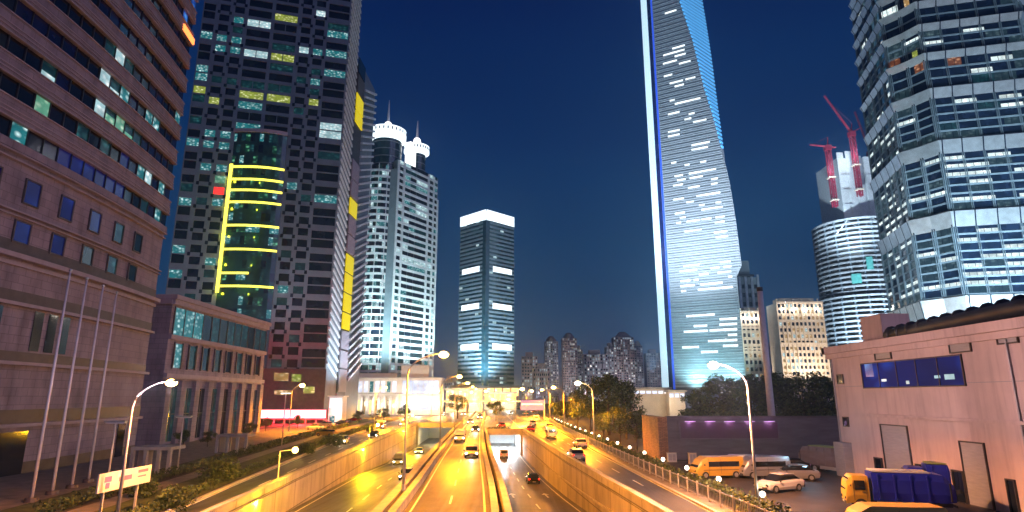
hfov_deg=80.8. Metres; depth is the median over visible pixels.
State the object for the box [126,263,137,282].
window
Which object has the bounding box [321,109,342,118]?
window
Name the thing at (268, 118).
window
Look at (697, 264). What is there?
lit window
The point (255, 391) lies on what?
window
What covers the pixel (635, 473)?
road edge line
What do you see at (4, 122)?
window
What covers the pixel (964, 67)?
window
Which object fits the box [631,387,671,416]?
shop building
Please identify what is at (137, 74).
window
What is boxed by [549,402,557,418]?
tree
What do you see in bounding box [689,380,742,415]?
tree
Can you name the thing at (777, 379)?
tree
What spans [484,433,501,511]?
median soil
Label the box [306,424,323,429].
car
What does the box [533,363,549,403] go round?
apartment tower
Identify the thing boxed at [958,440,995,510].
garage door
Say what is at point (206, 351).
window
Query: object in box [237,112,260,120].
window
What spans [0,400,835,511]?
ground
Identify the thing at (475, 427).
car
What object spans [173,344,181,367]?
window
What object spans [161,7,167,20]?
window
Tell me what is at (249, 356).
window
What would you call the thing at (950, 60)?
window
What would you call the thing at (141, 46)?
window
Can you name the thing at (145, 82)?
window
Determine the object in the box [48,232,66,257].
window
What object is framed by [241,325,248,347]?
window
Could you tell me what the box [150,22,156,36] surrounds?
window
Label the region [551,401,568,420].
tree
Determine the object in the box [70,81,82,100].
window
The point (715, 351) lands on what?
lit window
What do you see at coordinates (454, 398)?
tree
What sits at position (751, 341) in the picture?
narrow hotel
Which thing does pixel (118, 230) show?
window
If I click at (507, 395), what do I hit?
shop window
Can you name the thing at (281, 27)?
window
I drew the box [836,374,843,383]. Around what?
small window
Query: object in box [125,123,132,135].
window
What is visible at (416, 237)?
window
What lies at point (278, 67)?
window
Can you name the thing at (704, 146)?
lit window
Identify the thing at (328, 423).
car
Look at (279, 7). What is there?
window
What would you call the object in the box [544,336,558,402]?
apartment tower
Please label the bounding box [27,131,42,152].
window
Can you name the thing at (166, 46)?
window
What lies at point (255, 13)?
window
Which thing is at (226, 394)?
window
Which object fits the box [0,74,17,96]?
window
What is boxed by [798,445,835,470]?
truck
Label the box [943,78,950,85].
window
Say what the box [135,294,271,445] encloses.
stone podium building
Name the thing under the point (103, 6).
window
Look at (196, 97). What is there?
window
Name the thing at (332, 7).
window
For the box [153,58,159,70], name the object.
window
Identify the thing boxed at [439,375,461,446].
street lamp
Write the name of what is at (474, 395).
shop building
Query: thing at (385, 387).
street lamp
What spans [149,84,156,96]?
window
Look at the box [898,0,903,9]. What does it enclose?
window
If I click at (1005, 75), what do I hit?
window
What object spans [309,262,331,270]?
window
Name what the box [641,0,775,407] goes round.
tapering tower
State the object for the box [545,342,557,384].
window
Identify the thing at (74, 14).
window
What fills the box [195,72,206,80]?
window
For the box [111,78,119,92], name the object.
window
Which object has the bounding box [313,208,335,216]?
window
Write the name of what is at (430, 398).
window
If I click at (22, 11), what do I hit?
window
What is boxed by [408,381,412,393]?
window
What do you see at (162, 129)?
window
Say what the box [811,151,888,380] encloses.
unfinished tower
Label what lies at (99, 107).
window
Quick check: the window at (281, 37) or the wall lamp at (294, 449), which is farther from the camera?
the window at (281, 37)
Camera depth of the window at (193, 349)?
112.87 m
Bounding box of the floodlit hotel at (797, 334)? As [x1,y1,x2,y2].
[766,298,833,406]
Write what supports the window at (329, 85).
in the chequered tower at (272, 222)
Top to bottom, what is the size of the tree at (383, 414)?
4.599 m
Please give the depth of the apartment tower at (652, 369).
964.23 m
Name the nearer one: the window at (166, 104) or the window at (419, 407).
the window at (166, 104)
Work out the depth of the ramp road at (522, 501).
84.05 m
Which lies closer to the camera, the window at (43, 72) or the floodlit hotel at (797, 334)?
the window at (43, 72)
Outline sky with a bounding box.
[156,0,866,432]
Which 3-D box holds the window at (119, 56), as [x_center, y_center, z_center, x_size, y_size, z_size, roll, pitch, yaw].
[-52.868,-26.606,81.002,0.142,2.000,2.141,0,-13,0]
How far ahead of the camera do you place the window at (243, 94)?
220.08 m
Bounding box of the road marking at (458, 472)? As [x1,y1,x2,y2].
[449,419,476,503]
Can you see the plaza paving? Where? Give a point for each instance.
(13, 486)
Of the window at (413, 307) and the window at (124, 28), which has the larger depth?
the window at (413, 307)
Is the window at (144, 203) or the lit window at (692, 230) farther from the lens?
the lit window at (692, 230)
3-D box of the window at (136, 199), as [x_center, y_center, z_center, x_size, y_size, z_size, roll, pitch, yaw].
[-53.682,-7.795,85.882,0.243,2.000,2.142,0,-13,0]
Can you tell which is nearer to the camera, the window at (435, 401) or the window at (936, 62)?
the window at (435, 401)
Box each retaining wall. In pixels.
[200,422,416,511]
[371,410,475,511]
[481,410,511,511]
[522,428,673,511]
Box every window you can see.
[0,0,15,11]
[0,29,8,48]
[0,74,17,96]
[0,115,10,135]
[0,166,3,183]
[0,305,3,321]
[8,36,25,60]
[10,122,27,144]
[11,219,32,246]
[16,0,32,23]
[18,84,34,107]
[21,178,42,208]
[25,49,41,70]
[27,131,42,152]
[28,311,44,351]
[32,14,48,36]
[34,95,49,116]
[41,70,54,81]
[42,60,56,77]
[42,140,57,160]
[43,314,57,352]
[48,26,62,47]
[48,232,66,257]
[49,105,63,125]
[55,0,68,14]
[56,70,69,91]
[57,148,70,167]
[57,194,75,222]
[58,317,70,353]
[62,38,75,58]
[64,114,76,133]
[69,6,81,25]
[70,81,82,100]
[70,156,82,174]
[76,49,87,67]
[77,123,88,141]
[79,244,94,267]
[82,17,93,36]
[83,90,94,109]
[83,163,94,181]
[87,208,102,234]
[88,59,99,77]
[89,131,99,148]
[94,29,104,46]
[94,99,104,116]
[94,170,104,186]
[99,0,109,16]
[100,68,109,86]
[100,138,109,155]
[105,39,114,56]
[105,113,114,124]
[105,176,114,192]
[105,254,118,275]
[106,108,114,118]
[110,10,119,27]
[110,145,119,161]
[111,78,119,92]
[112,221,124,244]
[115,49,124,65]
[115,116,124,131]
[115,182,123,198]
[120,20,128,37]
[120,87,128,102]
[120,152,128,167]
[124,188,132,203]
[125,0,133,9]
[125,58,133,73]
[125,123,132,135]
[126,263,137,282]
[129,30,137,46]
[129,95,137,109]
[129,158,136,173]
[132,193,140,208]
[132,231,143,253]
[133,130,140,145]
[134,3,141,19]
[134,67,141,82]
[137,164,144,179]
[138,39,145,55]
[138,102,144,117]
[140,198,147,212]
[141,137,148,151]
[142,13,149,28]
[142,75,149,89]
[145,110,152,123]
[145,171,151,184]
[146,48,152,63]
[148,203,153,217]
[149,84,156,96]
[149,143,155,156]
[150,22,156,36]
[152,176,157,189]
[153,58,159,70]
[153,117,158,130]
[154,0,160,11]
[154,208,160,221]
[156,91,162,104]
[156,150,161,162]
[157,32,163,45]
[158,182,163,194]
[159,124,165,136]
[160,66,166,79]
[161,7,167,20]
[162,155,167,168]
[163,98,168,110]
[164,40,169,53]
[165,388,176,441]
[167,73,172,86]
[167,279,180,287]
[168,16,173,29]
[169,269,181,277]
[171,254,183,262]
[172,245,184,252]
[173,308,184,335]
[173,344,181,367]
[174,230,186,238]
[175,221,188,228]
[177,206,189,214]
[178,197,191,205]
[180,183,192,191]
[182,174,194,181]
[183,160,195,168]
[183,310,194,337]
[183,388,191,435]
[184,294,195,298]
[185,151,196,159]
[185,281,196,288]
[186,137,198,145]
[187,0,325,367]
[188,129,199,136]
[188,346,195,368]
[189,115,201,123]
[192,94,204,101]
[193,313,203,338]
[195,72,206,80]
[195,389,204,437]
[202,315,211,340]
[202,348,208,369]
[208,389,216,435]
[211,317,219,342]
[214,350,220,370]
[219,319,227,343]
[220,389,227,433]
[225,352,231,371]
[227,322,234,344]
[231,390,238,432]
[234,323,241,346]
[236,122,259,127]
[236,354,241,372]
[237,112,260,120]
[238,101,261,110]
[239,90,263,99]
[240,80,264,89]
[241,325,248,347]
[241,390,247,430]
[242,70,265,78]
[243,59,266,68]
[244,49,267,58]
[245,39,268,48]
[246,29,269,38]
[246,355,250,373]
[247,19,270,28]
[247,327,254,348]
[248,9,271,18]
[250,0,272,8]
[252,390,256,422]
[254,329,260,349]
[255,357,259,374]
[260,330,265,350]
[264,115,288,123]
[264,125,287,131]
[266,104,288,113]
[267,94,289,102]
[268,83,290,92]
[269,73,291,82]
[270,63,292,72]
[271,53,293,62]
[272,43,294,52]
[273,33,295,42]
[274,23,296,32]
[275,13,297,22]
[276,4,298,13]
[278,0,298,3]
[301,358,324,366]
[302,349,325,356]
[303,334,326,342]
[304,324,327,332]
[305,309,328,318]
[306,300,328,308]
[307,285,329,294]
[308,277,330,284]
[309,253,332,261]
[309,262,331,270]
[311,231,333,238]
[311,239,333,247]
[312,217,334,225]
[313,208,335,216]
[314,194,336,203]
[315,186,336,194]
[316,173,337,181]
[317,164,338,172]
[318,143,339,151]
[318,151,339,160]
[319,130,340,139]
[320,122,341,130]
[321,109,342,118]
[322,89,343,98]
[322,102,342,110]
[323,82,344,89]
[324,69,344,78]
[325,62,345,70]
[326,42,346,50]
[326,50,346,58]
[327,30,347,39]
[328,23,348,31]
[329,4,349,12]
[329,11,348,20]
[329,416,334,422]
[358,381,361,391]
[360,160,436,369]
[364,381,367,391]
[370,381,373,391]
[375,381,378,391]
[381,381,384,391]
[387,381,390,391]
[392,381,395,391]
[402,381,406,393]
[402,396,405,409]
[403,359,409,363]
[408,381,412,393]
[408,396,411,409]
[410,346,421,350]
[410,353,421,357]
[410,360,421,364]
[411,319,422,324]
[411,326,422,330]
[411,332,422,337]
[411,339,421,344]
[412,293,423,298]
[412,299,423,304]
[412,306,422,311]
[412,312,422,317]
[412,396,416,409]
[413,267,424,272]
[413,273,424,279]
[413,280,423,285]
[413,286,423,291]
[413,381,417,393]
[414,242,425,247]
[414,248,424,254]
[414,254,424,260]
[414,261,424,266]
[415,217,425,223]
[415,223,425,229]
[415,229,425,235]
[415,235,425,241]
[416,192,426,199]
[416,198,426,205]
[416,205,426,211]
[416,211,426,217]
[417,168,427,175]
[417,174,427,181]
[417,180,427,187]
[417,187,426,193]
[417,396,422,409]
[418,381,422,393]
[423,381,427,393]
[423,396,427,409]
[428,381,432,393]
[428,396,432,409]
[433,396,437,409]
[434,381,438,393]
[457,220,482,383]
[475,391,477,402]
[489,221,513,383]
[495,394,499,399]
[501,394,504,403]
[506,394,509,403]
[511,394,515,403]
[522,357,536,378]
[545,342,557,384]
[563,339,576,388]
[584,355,607,383]
[607,347,613,373]
[614,338,634,386]
[634,346,642,372]
[647,354,661,383]
[663,49,684,55]
[675,97,699,104]
[680,284,694,286]
[682,346,698,348]
[683,263,699,266]
[684,330,707,332]
[685,228,701,231]
[686,219,699,222]
[686,313,714,316]
[689,168,715,174]
[691,141,709,145]
[691,146,707,150]
[694,324,706,326]
[696,191,719,196]
[698,287,717,290]
[700,281,722,285]
[701,206,722,210]
[701,350,717,352]
[708,339,736,341]
[710,328,736,331]
[717,270,730,273]
[718,286,732,288]
[719,317,736,319]
[720,323,736,325]
[723,344,737,346]
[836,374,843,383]
[842,417,849,426]
[860,354,966,388]
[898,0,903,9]
[903,0,909,6]
[928,69,934,77]
[930,79,936,86]
[933,59,940,67]
[934,69,941,76]
[936,78,943,86]
[940,58,946,66]
[942,68,948,75]
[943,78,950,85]
[947,58,954,65]
[949,67,956,75]
[950,77,957,84]
[954,57,961,64]
[956,66,963,74]
[958,76,965,83]
[961,56,968,63]
[963,65,970,73]
[965,75,972,83]
[968,55,975,62]
[972,74,979,82]
[975,54,983,62]
[979,74,986,81]
[983,53,990,61]
[986,73,994,80]
[992,62,999,70]
[994,72,1001,80]
[999,61,1007,69]
[1001,71,1009,79]
[1007,61,1014,68]
[1009,70,1016,78]
[1012,50,1019,57]
[1014,60,1022,67]
[1016,69,1023,77]
[1019,49,1023,57]
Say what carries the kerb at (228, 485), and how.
on the road at (247, 485)
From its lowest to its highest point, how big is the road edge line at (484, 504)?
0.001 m
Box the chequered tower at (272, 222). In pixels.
[165,0,376,422]
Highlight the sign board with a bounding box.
[95,465,151,511]
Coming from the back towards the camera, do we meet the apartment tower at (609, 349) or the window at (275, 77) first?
the apartment tower at (609, 349)
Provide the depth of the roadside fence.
57.58 m
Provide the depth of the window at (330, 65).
231.55 m
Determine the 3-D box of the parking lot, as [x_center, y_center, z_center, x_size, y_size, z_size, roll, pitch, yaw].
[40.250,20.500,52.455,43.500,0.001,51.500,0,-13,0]
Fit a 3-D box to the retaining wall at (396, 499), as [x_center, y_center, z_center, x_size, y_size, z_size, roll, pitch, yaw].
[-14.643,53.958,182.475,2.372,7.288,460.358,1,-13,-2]
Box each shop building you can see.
[445,388,484,411]
[484,392,516,409]
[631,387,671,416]
[664,390,686,415]
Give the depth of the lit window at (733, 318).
474.99 m
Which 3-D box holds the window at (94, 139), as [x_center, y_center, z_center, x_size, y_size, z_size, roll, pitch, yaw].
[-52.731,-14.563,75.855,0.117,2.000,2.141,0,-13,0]
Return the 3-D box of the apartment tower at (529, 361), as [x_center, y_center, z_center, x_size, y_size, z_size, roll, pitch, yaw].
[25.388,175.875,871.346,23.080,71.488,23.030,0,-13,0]
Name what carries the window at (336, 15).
in the chequered tower at (272, 222)
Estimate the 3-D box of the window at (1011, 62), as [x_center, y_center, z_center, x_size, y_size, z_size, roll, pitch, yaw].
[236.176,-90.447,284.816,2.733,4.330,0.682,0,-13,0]
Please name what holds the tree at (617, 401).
on the ground at (583, 423)
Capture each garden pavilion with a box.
[129,445,185,472]
[214,433,255,452]
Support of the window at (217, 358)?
in the stone podium building at (209, 357)
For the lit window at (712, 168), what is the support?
in the tapering tower at (698, 264)
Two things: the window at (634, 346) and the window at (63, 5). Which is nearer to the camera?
the window at (63, 5)
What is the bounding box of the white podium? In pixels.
[357,365,444,414]
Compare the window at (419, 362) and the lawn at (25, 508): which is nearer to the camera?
the lawn at (25, 508)
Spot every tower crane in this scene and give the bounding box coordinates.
[810,137,838,207]
[824,95,863,196]
[854,111,867,156]
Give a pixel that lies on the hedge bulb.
(762, 494)
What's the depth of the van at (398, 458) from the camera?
116.81 m
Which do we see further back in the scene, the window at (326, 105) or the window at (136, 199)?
the window at (326, 105)
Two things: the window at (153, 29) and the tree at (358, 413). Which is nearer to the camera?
the window at (153, 29)
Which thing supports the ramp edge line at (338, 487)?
on the ramp road at (352, 494)
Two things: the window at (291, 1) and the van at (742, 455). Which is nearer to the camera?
the van at (742, 455)
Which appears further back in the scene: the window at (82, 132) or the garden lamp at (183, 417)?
the window at (82, 132)
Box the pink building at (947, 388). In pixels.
[821,294,1023,511]
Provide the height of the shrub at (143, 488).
2.115 m
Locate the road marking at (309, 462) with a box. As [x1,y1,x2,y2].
[258,418,417,485]
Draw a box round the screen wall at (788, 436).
[642,415,839,459]
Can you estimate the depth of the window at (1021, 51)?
284.81 m
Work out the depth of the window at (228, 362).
127.19 m
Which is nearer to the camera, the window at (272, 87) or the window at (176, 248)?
the window at (176, 248)
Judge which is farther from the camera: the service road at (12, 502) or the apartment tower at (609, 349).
the apartment tower at (609, 349)
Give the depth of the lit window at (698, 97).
528.92 m
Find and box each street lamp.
[116,379,178,511]
[288,384,304,430]
[373,386,386,426]
[401,351,449,490]
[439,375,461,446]
[453,382,468,429]
[462,386,473,421]
[551,386,564,425]
[575,381,594,442]
[707,361,760,511]
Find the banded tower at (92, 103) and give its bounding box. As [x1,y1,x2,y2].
[0,0,198,476]
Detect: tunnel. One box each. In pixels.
[416,422,458,445]
[487,429,522,455]
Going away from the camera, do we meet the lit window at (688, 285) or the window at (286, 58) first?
the window at (286, 58)
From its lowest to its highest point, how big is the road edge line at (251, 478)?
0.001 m
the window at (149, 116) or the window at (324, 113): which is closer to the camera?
the window at (149, 116)
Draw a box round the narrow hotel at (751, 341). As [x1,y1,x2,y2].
[739,307,763,380]
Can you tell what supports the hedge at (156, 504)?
on the lawn at (126, 505)
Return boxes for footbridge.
[444,398,537,413]
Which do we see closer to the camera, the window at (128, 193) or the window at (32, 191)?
the window at (32, 191)
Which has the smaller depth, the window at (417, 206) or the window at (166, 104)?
the window at (166, 104)
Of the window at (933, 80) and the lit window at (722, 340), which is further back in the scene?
the lit window at (722, 340)
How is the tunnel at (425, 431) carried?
on the ramp road at (352, 494)
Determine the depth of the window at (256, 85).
221.05 m
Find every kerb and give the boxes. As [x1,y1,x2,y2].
[164,417,403,511]
[528,410,718,511]
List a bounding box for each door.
[873,457,883,467]
[879,424,912,468]
[950,469,967,503]
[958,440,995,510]
[1004,478,1020,511]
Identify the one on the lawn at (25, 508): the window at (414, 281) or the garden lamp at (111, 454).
the garden lamp at (111, 454)
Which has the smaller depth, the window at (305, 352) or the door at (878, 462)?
the door at (878, 462)
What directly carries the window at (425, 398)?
in the white podium
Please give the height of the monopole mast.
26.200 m
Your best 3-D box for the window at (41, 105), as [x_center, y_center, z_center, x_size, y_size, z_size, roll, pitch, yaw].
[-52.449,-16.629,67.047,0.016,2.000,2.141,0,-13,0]
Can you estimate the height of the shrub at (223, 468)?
2.751 m
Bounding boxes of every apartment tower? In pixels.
[444,376,455,405]
[521,352,537,399]
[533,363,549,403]
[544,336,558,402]
[561,333,577,402]
[577,345,582,400]
[582,350,607,402]
[604,343,614,400]
[611,332,635,386]
[634,341,643,386]
[643,349,661,386]
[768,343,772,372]
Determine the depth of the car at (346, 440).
106.96 m
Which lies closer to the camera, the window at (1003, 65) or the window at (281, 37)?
the window at (281, 37)
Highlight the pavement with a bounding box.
[539,415,738,511]
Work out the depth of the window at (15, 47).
63.69 m
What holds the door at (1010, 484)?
in the pink building at (947, 388)
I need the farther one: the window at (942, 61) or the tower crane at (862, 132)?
the tower crane at (862, 132)
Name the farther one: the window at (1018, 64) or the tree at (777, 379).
the window at (1018, 64)
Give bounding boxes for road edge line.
[174,419,400,511]
[409,412,476,511]
[479,412,485,511]
[528,411,709,511]
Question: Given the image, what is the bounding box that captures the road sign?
[521,399,544,420]
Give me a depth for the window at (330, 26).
235.37 m
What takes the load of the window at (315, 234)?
in the chequered tower at (272, 222)
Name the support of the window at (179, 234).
in the chequered tower at (272, 222)
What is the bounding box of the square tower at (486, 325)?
[451,209,518,406]
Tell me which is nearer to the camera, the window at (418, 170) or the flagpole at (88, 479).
the flagpole at (88, 479)
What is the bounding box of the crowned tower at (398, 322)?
[359,100,438,377]
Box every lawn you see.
[0,418,377,511]
[95,418,398,511]
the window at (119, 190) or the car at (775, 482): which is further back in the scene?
the window at (119, 190)
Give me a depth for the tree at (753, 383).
103.87 m
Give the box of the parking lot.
[658,461,998,511]
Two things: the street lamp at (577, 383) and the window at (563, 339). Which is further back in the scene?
the window at (563, 339)
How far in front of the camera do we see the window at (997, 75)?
285.09 m
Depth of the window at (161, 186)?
93.70 m
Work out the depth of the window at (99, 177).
77.12 m
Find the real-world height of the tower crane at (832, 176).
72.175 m
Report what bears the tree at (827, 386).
on the ground at (583, 423)
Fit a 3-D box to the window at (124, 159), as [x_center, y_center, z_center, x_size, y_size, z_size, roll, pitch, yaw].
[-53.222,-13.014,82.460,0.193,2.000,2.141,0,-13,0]
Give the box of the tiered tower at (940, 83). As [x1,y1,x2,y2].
[848,0,1023,321]
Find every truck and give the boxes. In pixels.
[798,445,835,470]
[841,468,957,507]
[901,461,951,483]
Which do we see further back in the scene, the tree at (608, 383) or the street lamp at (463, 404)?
the street lamp at (463, 404)
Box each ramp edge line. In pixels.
[295,448,415,511]
[519,455,580,511]
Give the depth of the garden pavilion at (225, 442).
88.49 m
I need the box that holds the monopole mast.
[756,287,775,415]
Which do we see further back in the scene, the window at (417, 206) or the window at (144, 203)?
the window at (417, 206)
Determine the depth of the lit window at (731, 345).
470.26 m
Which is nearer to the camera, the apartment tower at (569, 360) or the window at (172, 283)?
the window at (172, 283)
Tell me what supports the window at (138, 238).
in the banded tower at (92, 103)
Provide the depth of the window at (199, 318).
114.99 m
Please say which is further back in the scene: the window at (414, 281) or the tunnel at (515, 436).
the window at (414, 281)
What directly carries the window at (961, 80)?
in the tiered tower at (940, 83)
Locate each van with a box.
[376,420,385,428]
[393,452,402,464]
[454,429,465,441]
[499,448,507,457]
[533,415,538,420]
[545,427,556,437]
[688,455,743,478]
[728,454,767,477]
[739,455,790,478]
[845,502,947,511]
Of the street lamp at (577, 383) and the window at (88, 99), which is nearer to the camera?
the window at (88, 99)
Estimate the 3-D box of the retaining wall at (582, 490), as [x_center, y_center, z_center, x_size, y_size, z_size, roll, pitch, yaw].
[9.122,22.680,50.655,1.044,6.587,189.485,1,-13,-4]
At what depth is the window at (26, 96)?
64.98 m
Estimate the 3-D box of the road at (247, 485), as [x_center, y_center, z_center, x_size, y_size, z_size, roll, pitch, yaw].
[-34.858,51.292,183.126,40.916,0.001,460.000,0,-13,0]
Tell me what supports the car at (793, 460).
on the parking lot
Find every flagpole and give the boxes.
[23,269,72,502]
[45,277,88,494]
[65,284,104,488]
[82,291,117,482]
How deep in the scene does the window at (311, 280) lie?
212.38 m
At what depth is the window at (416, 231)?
334.60 m
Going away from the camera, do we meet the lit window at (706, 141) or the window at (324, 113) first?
the window at (324, 113)
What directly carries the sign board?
on the lawn at (126, 505)
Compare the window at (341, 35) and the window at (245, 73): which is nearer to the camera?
the window at (245, 73)
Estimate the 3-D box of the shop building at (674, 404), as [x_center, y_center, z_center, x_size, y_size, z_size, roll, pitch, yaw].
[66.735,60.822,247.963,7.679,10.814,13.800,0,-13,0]
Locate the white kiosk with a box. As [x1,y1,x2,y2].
[328,396,348,424]
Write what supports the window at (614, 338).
in the apartment tower at (624, 359)
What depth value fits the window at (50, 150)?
68.41 m
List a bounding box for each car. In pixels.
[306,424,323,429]
[315,429,337,435]
[320,421,334,426]
[334,420,349,424]
[336,435,348,443]
[348,417,361,420]
[363,424,374,431]
[368,430,379,437]
[398,468,412,479]
[415,447,423,453]
[463,445,479,457]
[471,425,478,431]
[497,422,505,427]
[525,425,534,431]
[525,472,539,483]
[529,420,535,424]
[567,448,584,460]
[573,438,586,447]
[753,472,804,492]
[769,464,820,480]
[789,457,810,467]
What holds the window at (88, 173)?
in the banded tower at (92, 103)
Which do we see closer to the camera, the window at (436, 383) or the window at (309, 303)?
the window at (309, 303)
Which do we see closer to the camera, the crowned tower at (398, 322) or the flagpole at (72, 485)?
the flagpole at (72, 485)
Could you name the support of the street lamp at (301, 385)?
on the plaza paving
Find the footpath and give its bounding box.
[66,418,386,511]
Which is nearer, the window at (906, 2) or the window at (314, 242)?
the window at (314, 242)
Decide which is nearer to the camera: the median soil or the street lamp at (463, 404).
the median soil
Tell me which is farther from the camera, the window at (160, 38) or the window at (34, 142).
the window at (160, 38)
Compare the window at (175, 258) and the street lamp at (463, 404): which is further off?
the window at (175, 258)
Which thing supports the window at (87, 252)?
in the banded tower at (92, 103)
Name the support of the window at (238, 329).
in the stone podium building at (209, 357)
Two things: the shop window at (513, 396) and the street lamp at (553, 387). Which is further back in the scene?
the shop window at (513, 396)
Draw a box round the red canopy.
[261,409,328,423]
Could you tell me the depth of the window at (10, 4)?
62.81 m
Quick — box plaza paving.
[0,418,349,500]
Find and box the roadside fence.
[545,416,769,511]
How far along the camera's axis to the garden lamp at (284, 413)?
102.61 m
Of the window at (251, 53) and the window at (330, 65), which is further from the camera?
the window at (330, 65)
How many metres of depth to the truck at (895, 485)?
43.01 m
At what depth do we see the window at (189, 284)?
200.58 m
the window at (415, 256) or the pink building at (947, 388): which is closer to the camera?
the pink building at (947, 388)
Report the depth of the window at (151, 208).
90.43 m
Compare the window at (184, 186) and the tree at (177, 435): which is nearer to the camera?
the tree at (177, 435)
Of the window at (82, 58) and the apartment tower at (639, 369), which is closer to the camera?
the window at (82, 58)
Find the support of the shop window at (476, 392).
in the shop building at (474, 395)
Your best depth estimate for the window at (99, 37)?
76.75 m
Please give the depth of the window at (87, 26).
74.46 m
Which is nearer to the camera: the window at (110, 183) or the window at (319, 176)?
the window at (110, 183)
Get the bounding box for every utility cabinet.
[666,452,676,461]
[687,452,696,463]
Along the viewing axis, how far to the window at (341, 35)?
234.62 m
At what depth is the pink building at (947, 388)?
48.91 m
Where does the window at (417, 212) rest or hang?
in the crowned tower at (398, 322)
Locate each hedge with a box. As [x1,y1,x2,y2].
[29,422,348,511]
[121,422,376,511]
[549,417,791,511]
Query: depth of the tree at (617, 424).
103.82 m
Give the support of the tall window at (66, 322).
in the banded tower at (92, 103)
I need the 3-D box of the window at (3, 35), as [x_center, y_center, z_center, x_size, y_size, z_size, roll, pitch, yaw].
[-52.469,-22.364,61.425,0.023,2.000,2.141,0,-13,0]
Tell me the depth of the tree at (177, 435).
95.45 m
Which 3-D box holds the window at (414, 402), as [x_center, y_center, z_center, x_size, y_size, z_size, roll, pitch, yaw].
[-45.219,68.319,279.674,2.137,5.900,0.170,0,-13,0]
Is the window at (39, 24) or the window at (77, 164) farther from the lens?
the window at (77, 164)
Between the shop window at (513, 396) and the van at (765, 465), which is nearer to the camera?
the van at (765, 465)
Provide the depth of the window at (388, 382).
281.42 m
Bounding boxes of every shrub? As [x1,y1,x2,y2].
[122,478,162,498]
[156,484,199,511]
[194,456,240,483]
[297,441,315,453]
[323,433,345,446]
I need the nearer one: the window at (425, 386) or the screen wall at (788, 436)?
the screen wall at (788, 436)
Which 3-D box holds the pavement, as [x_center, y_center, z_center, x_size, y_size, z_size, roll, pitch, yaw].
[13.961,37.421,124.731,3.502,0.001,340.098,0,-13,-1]
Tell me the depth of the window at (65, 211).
71.05 m
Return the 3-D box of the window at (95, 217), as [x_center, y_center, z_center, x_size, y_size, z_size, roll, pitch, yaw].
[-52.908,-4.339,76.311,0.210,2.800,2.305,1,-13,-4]
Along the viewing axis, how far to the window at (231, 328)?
128.06 m
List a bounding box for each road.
[0,418,367,509]
[178,409,448,511]
[288,438,441,511]
[404,409,490,511]
[426,410,517,431]
[490,443,586,511]
[501,409,708,511]
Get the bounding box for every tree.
[173,429,190,448]
[199,430,216,446]
[242,422,258,432]
[260,418,272,430]
[292,415,303,427]
[352,411,364,418]
[377,408,390,419]
[397,404,410,414]
[445,393,467,418]
[486,401,504,420]
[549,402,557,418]
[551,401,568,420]
[557,401,573,422]
[568,381,606,430]
[568,397,591,427]
[590,373,634,434]
[594,411,613,438]
[598,379,636,425]
[601,406,635,444]
[608,380,646,438]
[619,410,643,450]
[677,389,708,415]
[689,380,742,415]
[706,373,758,415]
[736,375,785,415]
[737,372,780,413]
[756,371,803,415]
[774,371,834,415]
[798,371,836,415]
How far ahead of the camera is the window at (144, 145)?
87.91 m
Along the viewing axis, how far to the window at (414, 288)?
327.41 m
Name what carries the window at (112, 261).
in the banded tower at (92, 103)
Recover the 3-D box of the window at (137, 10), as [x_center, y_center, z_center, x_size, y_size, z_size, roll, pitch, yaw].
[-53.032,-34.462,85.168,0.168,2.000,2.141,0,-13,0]
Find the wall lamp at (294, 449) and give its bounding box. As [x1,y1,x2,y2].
[277,447,297,478]
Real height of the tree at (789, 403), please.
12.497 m
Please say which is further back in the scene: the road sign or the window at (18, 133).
the road sign
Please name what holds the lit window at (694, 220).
in the tapering tower at (698, 264)
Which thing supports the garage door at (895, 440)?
in the pink building at (947, 388)
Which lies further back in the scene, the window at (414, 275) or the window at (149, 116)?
the window at (414, 275)
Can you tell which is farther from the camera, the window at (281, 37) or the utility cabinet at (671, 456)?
the window at (281, 37)
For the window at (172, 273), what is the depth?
200.00 m
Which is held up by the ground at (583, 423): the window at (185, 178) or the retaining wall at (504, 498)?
the retaining wall at (504, 498)
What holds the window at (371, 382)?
in the white podium
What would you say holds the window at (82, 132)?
in the banded tower at (92, 103)
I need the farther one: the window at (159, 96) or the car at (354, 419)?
the car at (354, 419)
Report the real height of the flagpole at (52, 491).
18.640 m
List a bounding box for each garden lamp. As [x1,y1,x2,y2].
[104,421,127,494]
[175,416,192,468]
[280,392,291,445]

